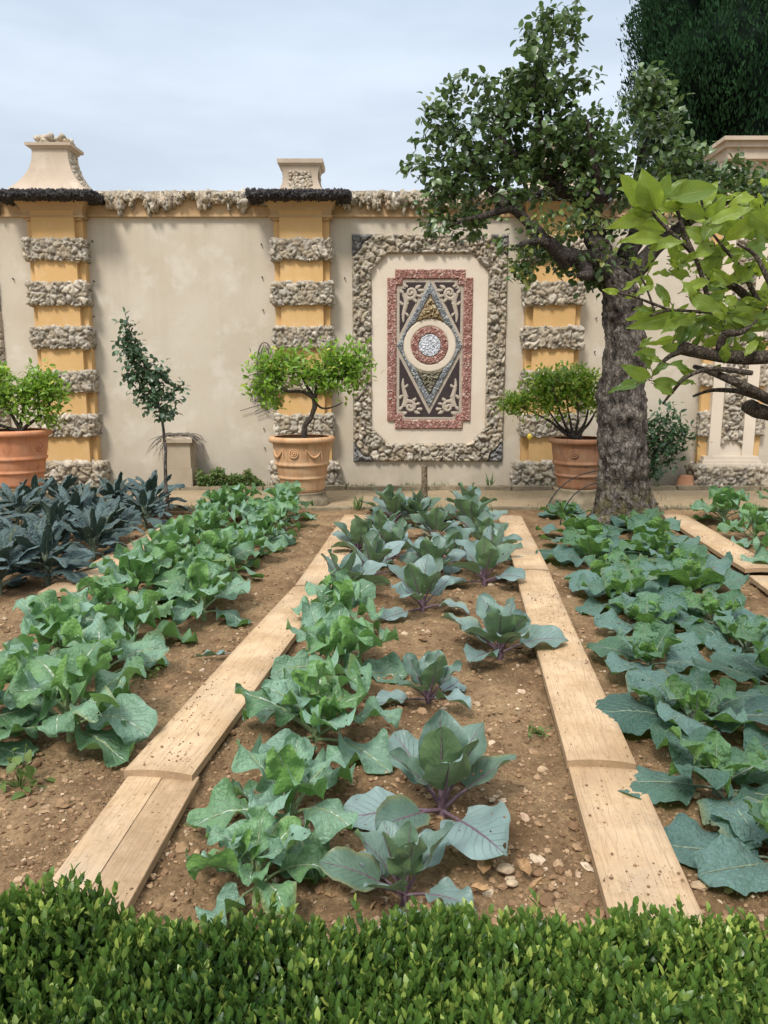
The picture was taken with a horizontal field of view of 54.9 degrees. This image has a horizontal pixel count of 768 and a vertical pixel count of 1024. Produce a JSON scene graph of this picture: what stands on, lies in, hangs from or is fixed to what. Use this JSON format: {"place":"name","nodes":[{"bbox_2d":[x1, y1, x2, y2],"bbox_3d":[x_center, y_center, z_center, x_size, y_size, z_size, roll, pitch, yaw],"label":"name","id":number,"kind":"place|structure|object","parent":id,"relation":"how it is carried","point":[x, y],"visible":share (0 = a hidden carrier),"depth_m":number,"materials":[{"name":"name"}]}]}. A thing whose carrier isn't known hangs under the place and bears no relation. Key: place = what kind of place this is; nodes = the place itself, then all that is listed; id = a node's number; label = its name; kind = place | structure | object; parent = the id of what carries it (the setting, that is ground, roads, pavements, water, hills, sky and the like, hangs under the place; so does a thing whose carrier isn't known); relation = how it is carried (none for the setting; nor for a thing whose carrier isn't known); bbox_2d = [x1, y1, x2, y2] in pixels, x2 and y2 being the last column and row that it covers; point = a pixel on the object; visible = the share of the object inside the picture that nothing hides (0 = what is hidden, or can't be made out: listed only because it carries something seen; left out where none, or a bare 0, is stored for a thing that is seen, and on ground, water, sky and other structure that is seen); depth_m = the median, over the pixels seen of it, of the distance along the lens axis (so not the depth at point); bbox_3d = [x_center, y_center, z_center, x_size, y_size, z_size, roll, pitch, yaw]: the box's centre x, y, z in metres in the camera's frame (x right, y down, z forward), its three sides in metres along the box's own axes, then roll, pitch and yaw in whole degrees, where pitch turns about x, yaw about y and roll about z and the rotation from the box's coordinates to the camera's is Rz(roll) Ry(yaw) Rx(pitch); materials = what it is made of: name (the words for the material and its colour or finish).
{"place":"outdoors","nodes":[
{"label":"outdoors","id":0,"kind":"place"},
{"bbox_2d":[0,0,654,191],"label":"sky","id":1,"kind":"structure","parent":0,"point":[155,95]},
{"bbox_2d":[0,509,767,943],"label":"soil","id":2,"kind":"structure","parent":0,"point":[290,577],"depth_m":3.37,"materials":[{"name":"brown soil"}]},
{"bbox_2d":[0,479,51,527],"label":"kale plant","id":3,"kind":"object","parent":2,"relation":"on","point":[7,495],"visible":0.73,"depth_m":8.03,"materials":[{"name":"green plant"}]},
{"bbox_2d":[0,653,54,765],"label":"broccoli plant","id":4,"kind":"object","parent":2,"relation":"on","point":[9,720],"visible":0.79,"depth_m":3.25,"materials":[{"name":"green plant"}]},
{"bbox_2d":[0,743,55,800],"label":"seedling","id":5,"kind":"object","parent":2,"relation":"on","point":[15,761],"visible":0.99,"depth_m":2.93,"materials":[{"name":"green plant"}]},
{"bbox_2d":[0,525,60,594],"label":"kale plant","id":6,"kind":"object","parent":2,"relation":"on","point":[6,566],"visible":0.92,"depth_m":5.68,"materials":[{"name":"green plant"}]},
{"bbox_2d":[1,633,59,727],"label":"broccoli plant","id":7,"kind":"object","parent":2,"relation":"on","point":[24,648],"visible":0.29,"depth_m":3.72,"materials":[{"name":"green plant"}]},
{"bbox_2d":[0,589,104,657],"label":"broccoli plant","id":8,"kind":"object","parent":2,"relation":"on","point":[47,613],"visible":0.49,"depth_m":4.28,"materials":[{"name":"green plant"}]},
{"bbox_2d":[9,517,102,585],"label":"kale plant","id":9,"kind":"object","parent":2,"relation":"on","point":[45,537],"visible":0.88,"depth_m":5.82,"materials":[{"name":"green plant"}]},
{"bbox_2d":[23,499,88,550],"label":"kale plant","id":10,"kind":"object","parent":2,"relation":"on","point":[54,512],"visible":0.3,"depth_m":6.93,"materials":[{"name":"green plant"}]},
{"bbox_2d":[37,481,105,542],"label":"kale plant","id":11,"kind":"object","parent":2,"relation":"on","point":[82,501],"visible":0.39,"depth_m":7.54,"materials":[{"name":"green plant"}]},
{"bbox_2d":[0,641,157,767],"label":"broccoli plant","id":12,"kind":"object","parent":2,"relation":"on","point":[44,685],"visible":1,"depth_m":3.25,"materials":[{"name":"green plant"}]},
{"bbox_2d":[52,502,133,567],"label":"kale plant","id":13,"kind":"object","parent":2,"relation":"on","point":[91,527],"visible":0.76,"depth_m":6.69,"materials":[{"name":"green plant"}]},
{"bbox_2d":[38,528,159,596],"bbox_3d":[-2.356,0.376,6.864,0.280,0.049,2.756,1,10,4],"label":"plank","id":14,"kind":"object","parent":2,"relation":"on","point":[68,585],"visible":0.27,"depth_m":5.90,"materials":[{"name":"brown wood"}]},
{"bbox_2d":[59,568,143,630],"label":"broccoli plant","id":15,"kind":"object","parent":2,"relation":"on","point":[100,594],"visible":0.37,"depth_m":4.80,"materials":[{"name":"green plant"}]},
{"bbox_2d":[46,612,168,697],"bbox_3d":[-1.538,0.741,3.967,0.734,0.424,0.727,0,10,0],"label":"broccoli plant","id":16,"kind":"object","parent":2,"relation":"on","point":[108,633],"visible":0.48,"depth_m":3.99,"materials":[{"name":"green plant"}]},
{"bbox_2d":[77,495,145,547],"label":"kale plant","id":17,"kind":"object","parent":2,"relation":"on","point":[122,512],"visible":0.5,"depth_m":7.38,"materials":[{"name":"green plant"}]},
{"bbox_2d":[42,776,198,919],"bbox_3d":[-0.899,1.139,2.574,0.287,0.044,0.794,0,10,2],"label":"plank","id":18,"kind":"object","parent":2,"relation":"on","point":[118,842],"visible":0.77,"depth_m":2.57,"materials":[{"name":"brown wood"}]},
{"bbox_2d":[76,542,188,604],"bbox_3d":[-1.800,0.472,5.349,0.792,0.496,0.785,0,10,0],"label":"broccoli plant","id":19,"kind":"object","parent":2,"relation":"on","point":[138,565],"visible":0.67,"depth_m":5.32,"materials":[{"name":"green plant"}]},
{"bbox_2d":[69,584,197,655],"bbox_3d":[-1.585,0.651,4.524,0.732,0.427,0.648,-10,14,-44],"label":"broccoli plant","id":20,"kind":"object","parent":2,"relation":"on","point":[135,611],"visible":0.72,"depth_m":4.46,"materials":[{"name":"green plant"}]},
{"bbox_2d":[119,485,171,529],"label":"kale plant","id":21,"kind":"object","parent":2,"relation":"on","point":[146,507],"visible":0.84,"depth_m":8.15,"materials":[{"name":"green plant"}]},
{"bbox_2d":[110,307,189,519],"bbox_3d":[-2.582,-1.016,8.251,0.884,2.477,0.405,0,10,0],"label":"fruit sapling","id":22,"kind":"object","parent":2,"relation":"on","point":[131,351],"visible":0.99,"depth_m":8.14,"materials":[{"name":"green plant"}]},
{"bbox_2d":[120,470,192,517],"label":"kale plant","id":23,"kind":"object","parent":2,"relation":"on","point":[149,484],"visible":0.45,"depth_m":8.98,"materials":[{"name":"green plant"}]},
{"bbox_2d":[121,530,196,588],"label":"broccoli plant","id":24,"kind":"object","parent":2,"relation":"on","point":[172,547],"visible":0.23,"depth_m":5.64,"materials":[{"name":"green plant"}]},
{"bbox_2d":[126,521,199,575],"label":"broccoli plant","id":25,"kind":"object","parent":2,"relation":"on","point":[167,533],"visible":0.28,"depth_m":6.29,"materials":[{"name":"green plant"}]},
{"bbox_2d":[152,543,244,606],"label":"broccoli plant","id":26,"kind":"object","parent":2,"relation":"on","point":[206,552],"visible":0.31,"depth_m":5.54,"materials":[{"name":"green plant"}]},
{"bbox_2d":[157,556,250,626],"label":"broccoli plant","id":27,"kind":"object","parent":2,"relation":"on","point":[205,582],"visible":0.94,"depth_m":4.96,"materials":[{"name":"green plant"}]},
{"bbox_2d":[186,505,241,545],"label":"broccoli plant","id":28,"kind":"object","parent":2,"relation":"on","point":[208,519],"visible":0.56,"depth_m":7.22,"materials":[{"name":"green plant"}]},
{"bbox_2d":[185,484,245,528],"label":"lettuce plant","id":29,"kind":"object","parent":2,"relation":"on","point":[223,497],"visible":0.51,"depth_m":8.37,"materials":[{"name":"green plant"}]},
{"bbox_2d":[124,586,316,780],"bbox_3d":[-0.723,0.813,4.267,0.285,0.056,2.718,1,10,7],"label":"plank","id":30,"kind":"object","parent":2,"relation":"on","point":[247,659],"visible":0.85,"depth_m":3.53,"materials":[{"name":"brown wood"}]},
{"bbox_2d":[182,528,264,577],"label":"broccoli plant","id":31,"kind":"object","parent":2,"relation":"on","point":[227,546],"visible":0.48,"depth_m":6.13,"materials":[{"name":"green plant"}]},
{"bbox_2d":[219,523,282,562],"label":"broccoli plant","id":32,"kind":"object","parent":2,"relation":"on","point":[251,533],"visible":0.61,"depth_m":6.64,"materials":[{"name":"green plant"}]},
{"bbox_2d":[186,806,329,926],"bbox_3d":[-0.402,1.095,2.330,0.488,0.323,0.462,0,10,0],"label":"broccoli plant","id":33,"kind":"object","parent":2,"relation":"on","point":[258,839],"visible":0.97,"depth_m":2.28,"materials":[{"name":"green plant"}]},
{"bbox_2d":[233,507,296,551],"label":"broccoli plant","id":34,"kind":"object","parent":2,"relation":"on","point":[265,518],"visible":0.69,"depth_m":7.19,"materials":[{"name":"green plant"}]},
{"bbox_2d":[235,497,300,538],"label":"broccoli plant","id":35,"kind":"object","parent":2,"relation":"on","point":[280,508],"visible":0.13,"depth_m":7.73,"materials":[{"name":"green plant"}]},
{"bbox_2d":[184,731,357,884],"bbox_3d":[-0.392,1.002,2.681,0.611,0.376,0.717,0,10,0],"label":"broccoli plant","id":36,"kind":"object","parent":2,"relation":"on","point":[291,768],"visible":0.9,"depth_m":2.62,"materials":[{"name":"green plant"}]},
{"bbox_2d":[234,654,402,774],"bbox_3d":[-0.292,0.854,3.289,0.751,0.410,0.788,0,10,0],"label":"broccoli plant","id":37,"kind":"object","parent":2,"relation":"on","point":[311,695],"visible":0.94,"depth_m":3.22,"materials":[{"name":"green plant"}]},
{"bbox_2d":[295,514,367,587],"bbox_3d":[-0.431,0.314,7.205,0.285,0.049,3.087,1,10,4],"label":"plank","id":38,"kind":"object","parent":2,"relation":"on","point":[316,576],"visible":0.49,"depth_m":6.56,"materials":[{"name":"brown wood"}]},
{"bbox_2d":[270,601,407,691],"bbox_3d":[-0.233,0.734,3.972,0.715,0.429,0.732,-6,12,-31],"label":"broccoli plant","id":39,"kind":"object","parent":2,"relation":"on","point":[339,631],"visible":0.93,"depth_m":3.98,"materials":[{"name":"green plant"}]},
{"bbox_2d":[291,568,390,639],"bbox_3d":[-0.257,0.591,4.753,0.677,0.443,0.663,3,10,18],"label":"broccoli plant","id":40,"kind":"object","parent":2,"relation":"on","point":[362,594],"visible":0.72,"depth_m":4.74,"materials":[{"name":"green plant"}]},
{"bbox_2d":[321,549,389,588],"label":"red cabbage","id":41,"kind":"object","parent":2,"relation":"on","point":[352,564],"visible":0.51,"depth_m":5.59,"materials":[{"name":"green plant"}]},
{"bbox_2d":[331,516,385,552],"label":"red cabbage","id":42,"kind":"object","parent":2,"relation":"on","point":[358,526],"visible":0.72,"depth_m":6.89,"materials":[{"name":"green plant"}]},
{"bbox_2d":[340,529,404,579],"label":"red cabbage","id":43,"kind":"object","parent":2,"relation":"on","point":[375,549],"visible":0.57,"depth_m":6.15,"materials":[{"name":"green plant"}]},
{"bbox_2d":[0,862,767,1023],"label":"box hedge","id":44,"kind":"object","parent":2,"relation":"on","point":[71,952],"visible":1,"depth_m":1.40,"materials":[{"name":"green plant"}]},
{"bbox_2d":[363,492,418,522],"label":"red cabbage","id":45,"kind":"object","parent":2,"relation":"on","point":[390,507],"visible":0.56,"depth_m":8.33,"materials":[{"name":"green plant"}]},
{"bbox_2d":[370,517,416,566],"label":"red cabbage","id":46,"kind":"object","parent":2,"relation":"on","point":[390,531],"visible":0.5,"depth_m":6.74,"materials":[{"name":"green plant"}]},
{"bbox_2d":[318,820,476,945],"bbox_3d":[0.029,1.107,2.272,0.445,0.314,0.486,-2,10,-13],"label":"red cabbage","id":47,"kind":"object","parent":2,"relation":"on","point":[403,852],"visible":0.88,"depth_m":2.29,"materials":[{"name":"green plant"}]},
{"bbox_2d":[376,649,470,708],"bbox_3d":[0.186,0.848,3.708,0.495,0.299,0.477,0,10,0],"label":"red cabbage","id":48,"kind":"object","parent":2,"relation":"on","point":[428,671],"visible":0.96,"depth_m":3.72,"materials":[{"name":"green plant"}]},
{"bbox_2d":[378,554,469,620],"bbox_3d":[0.270,0.526,5.212,0.638,0.414,0.601,0,10,0],"label":"red cabbage","id":49,"kind":"object","parent":2,"relation":"on","point":[422,575],"visible":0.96,"depth_m":5.17,"materials":[{"name":"green plant"}]},
{"bbox_2d":[397,488,452,523],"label":"red cabbage","id":50,"kind":"object","parent":2,"relation":"on","point":[421,504],"visible":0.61,"depth_m":8.41,"materials":[{"name":"green plant"}]},
{"bbox_2d":[344,709,516,859],"bbox_3d":[0.196,0.957,2.757,0.657,0.424,0.673,4,11,19],"label":"red cabbage","id":51,"kind":"object","parent":2,"relation":"on","point":[444,753],"visible":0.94,"depth_m":2.69,"materials":[{"name":"green plant"}]},
{"bbox_2d":[399,535,465,568],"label":"red cabbage","id":52,"kind":"object","parent":2,"relation":"on","point":[435,547],"visible":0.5,"depth_m":6.13,"materials":[{"name":"green plant"}]},
{"bbox_2d":[409,507,461,537],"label":"red cabbage","id":53,"kind":"object","parent":2,"relation":"on","point":[433,520],"visible":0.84,"depth_m":7.43,"materials":[{"name":"green plant"}]},
{"bbox_2d":[431,526,476,573],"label":"red cabbage","id":54,"kind":"object","parent":2,"relation":"on","point":[453,532],"visible":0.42,"depth_m":6.52,"materials":[{"name":"green plant"}]},
{"bbox_2d":[438,494,507,529],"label":"red cabbage","id":55,"kind":"object","parent":2,"relation":"on","point":[472,508],"visible":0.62,"depth_m":7.90,"materials":[{"name":"green plant"}]},
{"bbox_2d":[444,536,525,585],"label":"red cabbage","id":56,"kind":"object","parent":2,"relation":"on","point":[485,555],"visible":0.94,"depth_m":5.84,"materials":[{"name":"green plant"}]},
{"bbox_2d":[458,510,521,547],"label":"red cabbage","id":57,"kind":"object","parent":2,"relation":"on","point":[484,520],"visible":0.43,"depth_m":7.03,"materials":[{"name":"green plant"}]},
{"bbox_2d":[443,592,567,662],"bbox_3d":[0.720,0.697,4.377,0.726,0.396,0.700,0,10,0],"label":"red cabbage","id":58,"kind":"object","parent":2,"relation":"on","point":[505,625],"visible":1,"depth_m":4.33,"materials":[{"name":"green plant"}]},
{"bbox_2d":[498,515,548,570],"bbox_3d":[1.353,0.277,7.411,0.275,0.049,2.545,1,10,5],"label":"plank","id":59,"kind":"object","parent":2,"relation":"on","point":[530,559],"visible":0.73,"depth_m":6.91,"materials":[{"name":"brown wood"}]},
{"bbox_2d":[535,512,607,533],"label":"savoy cabbage","id":60,"kind":"object","parent":2,"relation":"on","point":[578,522],"visible":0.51,"depth_m":7.60,"materials":[{"name":"green plant"}]},
{"bbox_2d":[516,570,635,769],"bbox_3d":[1.053,0.769,4.550,0.275,0.056,3.122,1,10,6],"label":"plank","id":61,"kind":"object","parent":2,"relation":"on","point":[589,727],"visible":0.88,"depth_m":3.70,"materials":[{"name":"brown wood"}]},
{"bbox_2d":[396,0,767,531],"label":"pear tree","id":62,"kind":"object","parent":2,"relation":"on","point":[623,486],"visible":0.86,"depth_m":7.61,"materials":[{"name":"green plant"}]},
{"bbox_2d":[535,526,635,567],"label":"savoy cabbage","id":63,"kind":"object","parent":2,"relation":"on","point":[596,546],"visible":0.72,"depth_m":6.50,"materials":[{"name":"green plant"}]},
{"bbox_2d":[564,546,651,595],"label":"savoy cabbage","id":64,"kind":"object","parent":2,"relation":"on","point":[597,565],"visible":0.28,"depth_m":5.94,"materials":[{"name":"green plant"}]},
{"bbox_2d":[569,561,685,615],"bbox_3d":[1.776,0.558,5.345,0.844,0.319,0.825,0,10,0],"label":"savoy cabbage","id":65,"kind":"object","parent":2,"relation":"on","point":[621,577],"visible":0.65,"depth_m":5.39,"materials":[{"name":"green plant"}]},
{"bbox_2d":[568,766,705,927],"bbox_3d":[0.843,1.151,2.530,0.275,0.044,1.019,1,10,6],"label":"plank","id":66,"kind":"object","parent":2,"relation":"on","point":[645,839],"visible":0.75,"depth_m":2.52,"materials":[{"name":"brown wood"}]},
{"bbox_2d":[586,620,711,684],"bbox_3d":[1.519,0.782,4.174,0.728,0.293,0.780,7,12,34],"label":"savoy cabbage","id":67,"kind":"object","parent":2,"relation":"on","point":[649,644],"visible":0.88,"depth_m":4.19,"materials":[{"name":"green plant"}]},
{"bbox_2d":[594,589,704,650],"bbox_3d":[1.792,0.667,4.783,0.650,0.279,0.777,8,12,37],"label":"savoy cabbage","id":68,"kind":"object","parent":2,"relation":"on","point":[647,606],"visible":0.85,"depth_m":4.76,"materials":[{"name":"green plant"}]},
{"bbox_2d":[623,531,688,562],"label":"savoy cabbage","id":69,"kind":"object","parent":2,"relation":"on","point":[644,541],"visible":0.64,"depth_m":6.73,"materials":[{"name":"green plant"}]},
{"bbox_2d":[619,514,700,555],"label":"savoy cabbage","id":70,"kind":"object","parent":2,"relation":"on","point":[643,523],"visible":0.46,"depth_m":7.12,"materials":[{"name":"green plant"}]},
{"bbox_2d":[595,666,767,735],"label":"savoy cabbage","id":71,"kind":"object","parent":2,"relation":"on","point":[664,696],"visible":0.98,"depth_m":3.43,"materials":[{"name":"green plant"}]},
{"bbox_2d":[639,542,732,570],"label":"savoy cabbage","id":72,"kind":"object","parent":2,"relation":"on","point":[684,550],"visible":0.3,"depth_m":6.08,"materials":[{"name":"green plant"}]},
{"bbox_2d":[617,718,767,849],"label":"savoy cabbage","id":73,"kind":"object","parent":2,"relation":"on","point":[715,760],"visible":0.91,"depth_m":2.86,"materials":[{"name":"green plant"}]},
{"bbox_2d":[648,556,748,592],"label":"savoy cabbage","id":74,"kind":"object","parent":2,"relation":"on","point":[694,574],"visible":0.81,"depth_m":5.50,"materials":[{"name":"green plant"}]},
{"bbox_2d":[660,586,767,636],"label":"savoy cabbage","id":75,"kind":"object","parent":2,"relation":"on","point":[713,603],"visible":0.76,"depth_m":4.96,"materials":[{"name":"green plant"}]},
{"bbox_2d":[664,787,767,895],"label":"savoy cabbage","id":76,"kind":"object","parent":2,"relation":"on","point":[716,859],"visible":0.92,"depth_m":2.46,"materials":[{"name":"green plant"}]},
{"bbox_2d":[664,514,767,572],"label":"plank","id":77,"kind":"object","parent":2,"relation":"on","point":[712,545],"visible":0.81,"depth_m":7.08,"materials":[{"name":"brown wood"}]},
{"bbox_2d":[690,484,749,530],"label":"broccoli plant","id":78,"kind":"object","parent":2,"relation":"on","point":[727,499],"visible":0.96,"depth_m":8.35,"materials":[{"name":"green plant"}]},
{"bbox_2d":[680,614,767,667],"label":"savoy cabbage","id":79,"kind":"object","parent":2,"relation":"on","point":[710,636],"visible":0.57,"depth_m":4.45,"materials":[{"name":"green plant"}]},
{"bbox_2d":[690,625,767,696],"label":"savoy cabbage","id":80,"kind":"object","parent":2,"relation":"on","point":[745,666],"visible":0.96,"depth_m":3.93,"materials":[{"name":"green plant"}]},
{"bbox_2d":[717,502,767,546],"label":"broccoli plant","id":81,"kind":"object","parent":2,"relation":"on","point":[754,516],"visible":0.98,"depth_m":7.38,"materials":[{"name":"green plant"}]},
{"bbox_2d":[46,485,767,508],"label":"path","id":82,"kind":"structure","parent":0,"point":[504,498],"depth_m":10.49,"materials":[{"name":"beige stone"}]},
{"bbox_2d":[0,484,48,499],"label":"stone plinth","id":83,"kind":"structure","parent":82,"relation":"on","point":[14,489],"depth_m":9.65,"materials":[{"name":"beige stone"}]},
{"bbox_2d":[0,428,52,488],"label":"terracotta pot","id":84,"kind":"object","parent":83,"relation":"on","point":[23,455],"visible":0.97,"depth_m":9.51,"materials":[{"name":"ceramic"}]},
{"bbox_2d":[0,357,77,430],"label":"lemon tree","id":85,"kind":"object","parent":84,"relation":"in","point":[44,388],"visible":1,"depth_m":9.57,"materials":[{"name":"green plant"}]},
{"bbox_2d":[161,435,198,489],"bbox_3d":[-3.072,-0.738,11.241,0.450,0.833,0.450,0,10,0],"label":"stone post","id":86,"kind":"object","parent":82,"relation":"on","point":[182,466],"visible":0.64,"depth_m":11.06,"materials":[{"name":"beige stone"}]},
{"bbox_2d":[194,466,265,489],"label":"wall weed","id":87,"kind":"object","parent":82,"relation":"on","point":[218,477],"depth_m":11.12,"materials":[{"name":"green plant"}]},
{"bbox_2d":[297,489,328,506],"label":"stone plinth","id":88,"kind":"structure","parent":82,"relation":"on","point":[321,498],"depth_m":9.61,"materials":[{"name":"beige stone"}]},
{"bbox_2d":[268,434,334,492],"bbox_3d":[-1.082,-0.644,9.786,0.870,0.723,0.870,0,10,0],"label":"terracotta pot","id":89,"kind":"object","parent":88,"relation":"on","point":[305,462],"visible":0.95,"depth_m":9.50,"materials":[{"name":"ceramic"}]},
{"bbox_2d":[238,333,383,437],"bbox_3d":[-0.951,-1.601,9.634,1.915,1.431,0.868,0,10,0],"label":"lemon tree","id":90,"kind":"object","parent":89,"relation":"in","point":[320,376],"visible":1,"depth_m":9.51,"materials":[{"name":"green plant"}]},
{"bbox_2d":[4,505,767,510],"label":"kerb","id":91,"kind":"structure","parent":82,"relation":"on","point":[343,508],"depth_m":9.39,"materials":[{"name":"stone"}]},
{"bbox_2d":[47,485,767,490],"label":"gutter kerb","id":92,"kind":"structure","parent":82,"relation":"on","point":[514,487],"depth_m":11.06,"materials":[{"name":"stone"}]},
{"bbox_2d":[550,485,595,510],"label":"stone plinth","id":93,"kind":"structure","parent":82,"relation":"on","point":[585,499],"depth_m":9.31,"materials":[{"name":"beige stone"}]},
{"bbox_2d":[548,436,598,489],"bbox_3d":[2.511,-0.638,9.533,0.800,0.642,0.800,0,10,0],"label":"terracotta pot","id":94,"kind":"object","parent":93,"relation":"on","point":[572,458],"visible":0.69,"depth_m":9.28,"materials":[{"name":"ceramic"}]},
{"bbox_2d":[490,360,601,439],"bbox_3d":[2.163,-1.391,9.373,1.586,1.047,0.806,0,10,0],"label":"lemon tree","id":95,"kind":"object","parent":94,"relation":"on","point":[572,384],"visible":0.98,"depth_m":9.30,"materials":[{"name":"green plant"}]},
{"bbox_2d":[646,398,707,484],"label":"citrus shrub","id":96,"kind":"object","parent":82,"relation":"on","point":[668,440],"visible":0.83,"depth_m":11.04,"materials":[{"name":"green plant"}]},
{"bbox_2d":[602,168,767,420],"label":"lemon tree","id":97,"kind":"object","parent":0,"point":[647,194],"visible":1,"depth_m":2.26,"materials":[{"name":"green plant"}]},
{"label":"ground","id":98,"kind":"structure","parent":0,"visible":0},
{"bbox_2d":[0,132,710,485],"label":"garden wall","id":99,"kind":"structure","parent":98,"relation":"on","point":[208,288],"depth_m":11.11,"materials":[{"name":"beige paint"}]},
{"bbox_2d":[611,0,767,179],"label":"cypress tree","id":100,"kind":"object","parent":98,"relation":"on","point":[713,54],"visible":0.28,"depth_m":15.00,"materials":[{"name":"green plant"}]},
{"bbox_2d":[686,136,767,485],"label":"grotto front","id":101,"kind":"object","parent":98,"relation":"on","point":[733,450],"visible":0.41,"depth_m":11.12,"materials":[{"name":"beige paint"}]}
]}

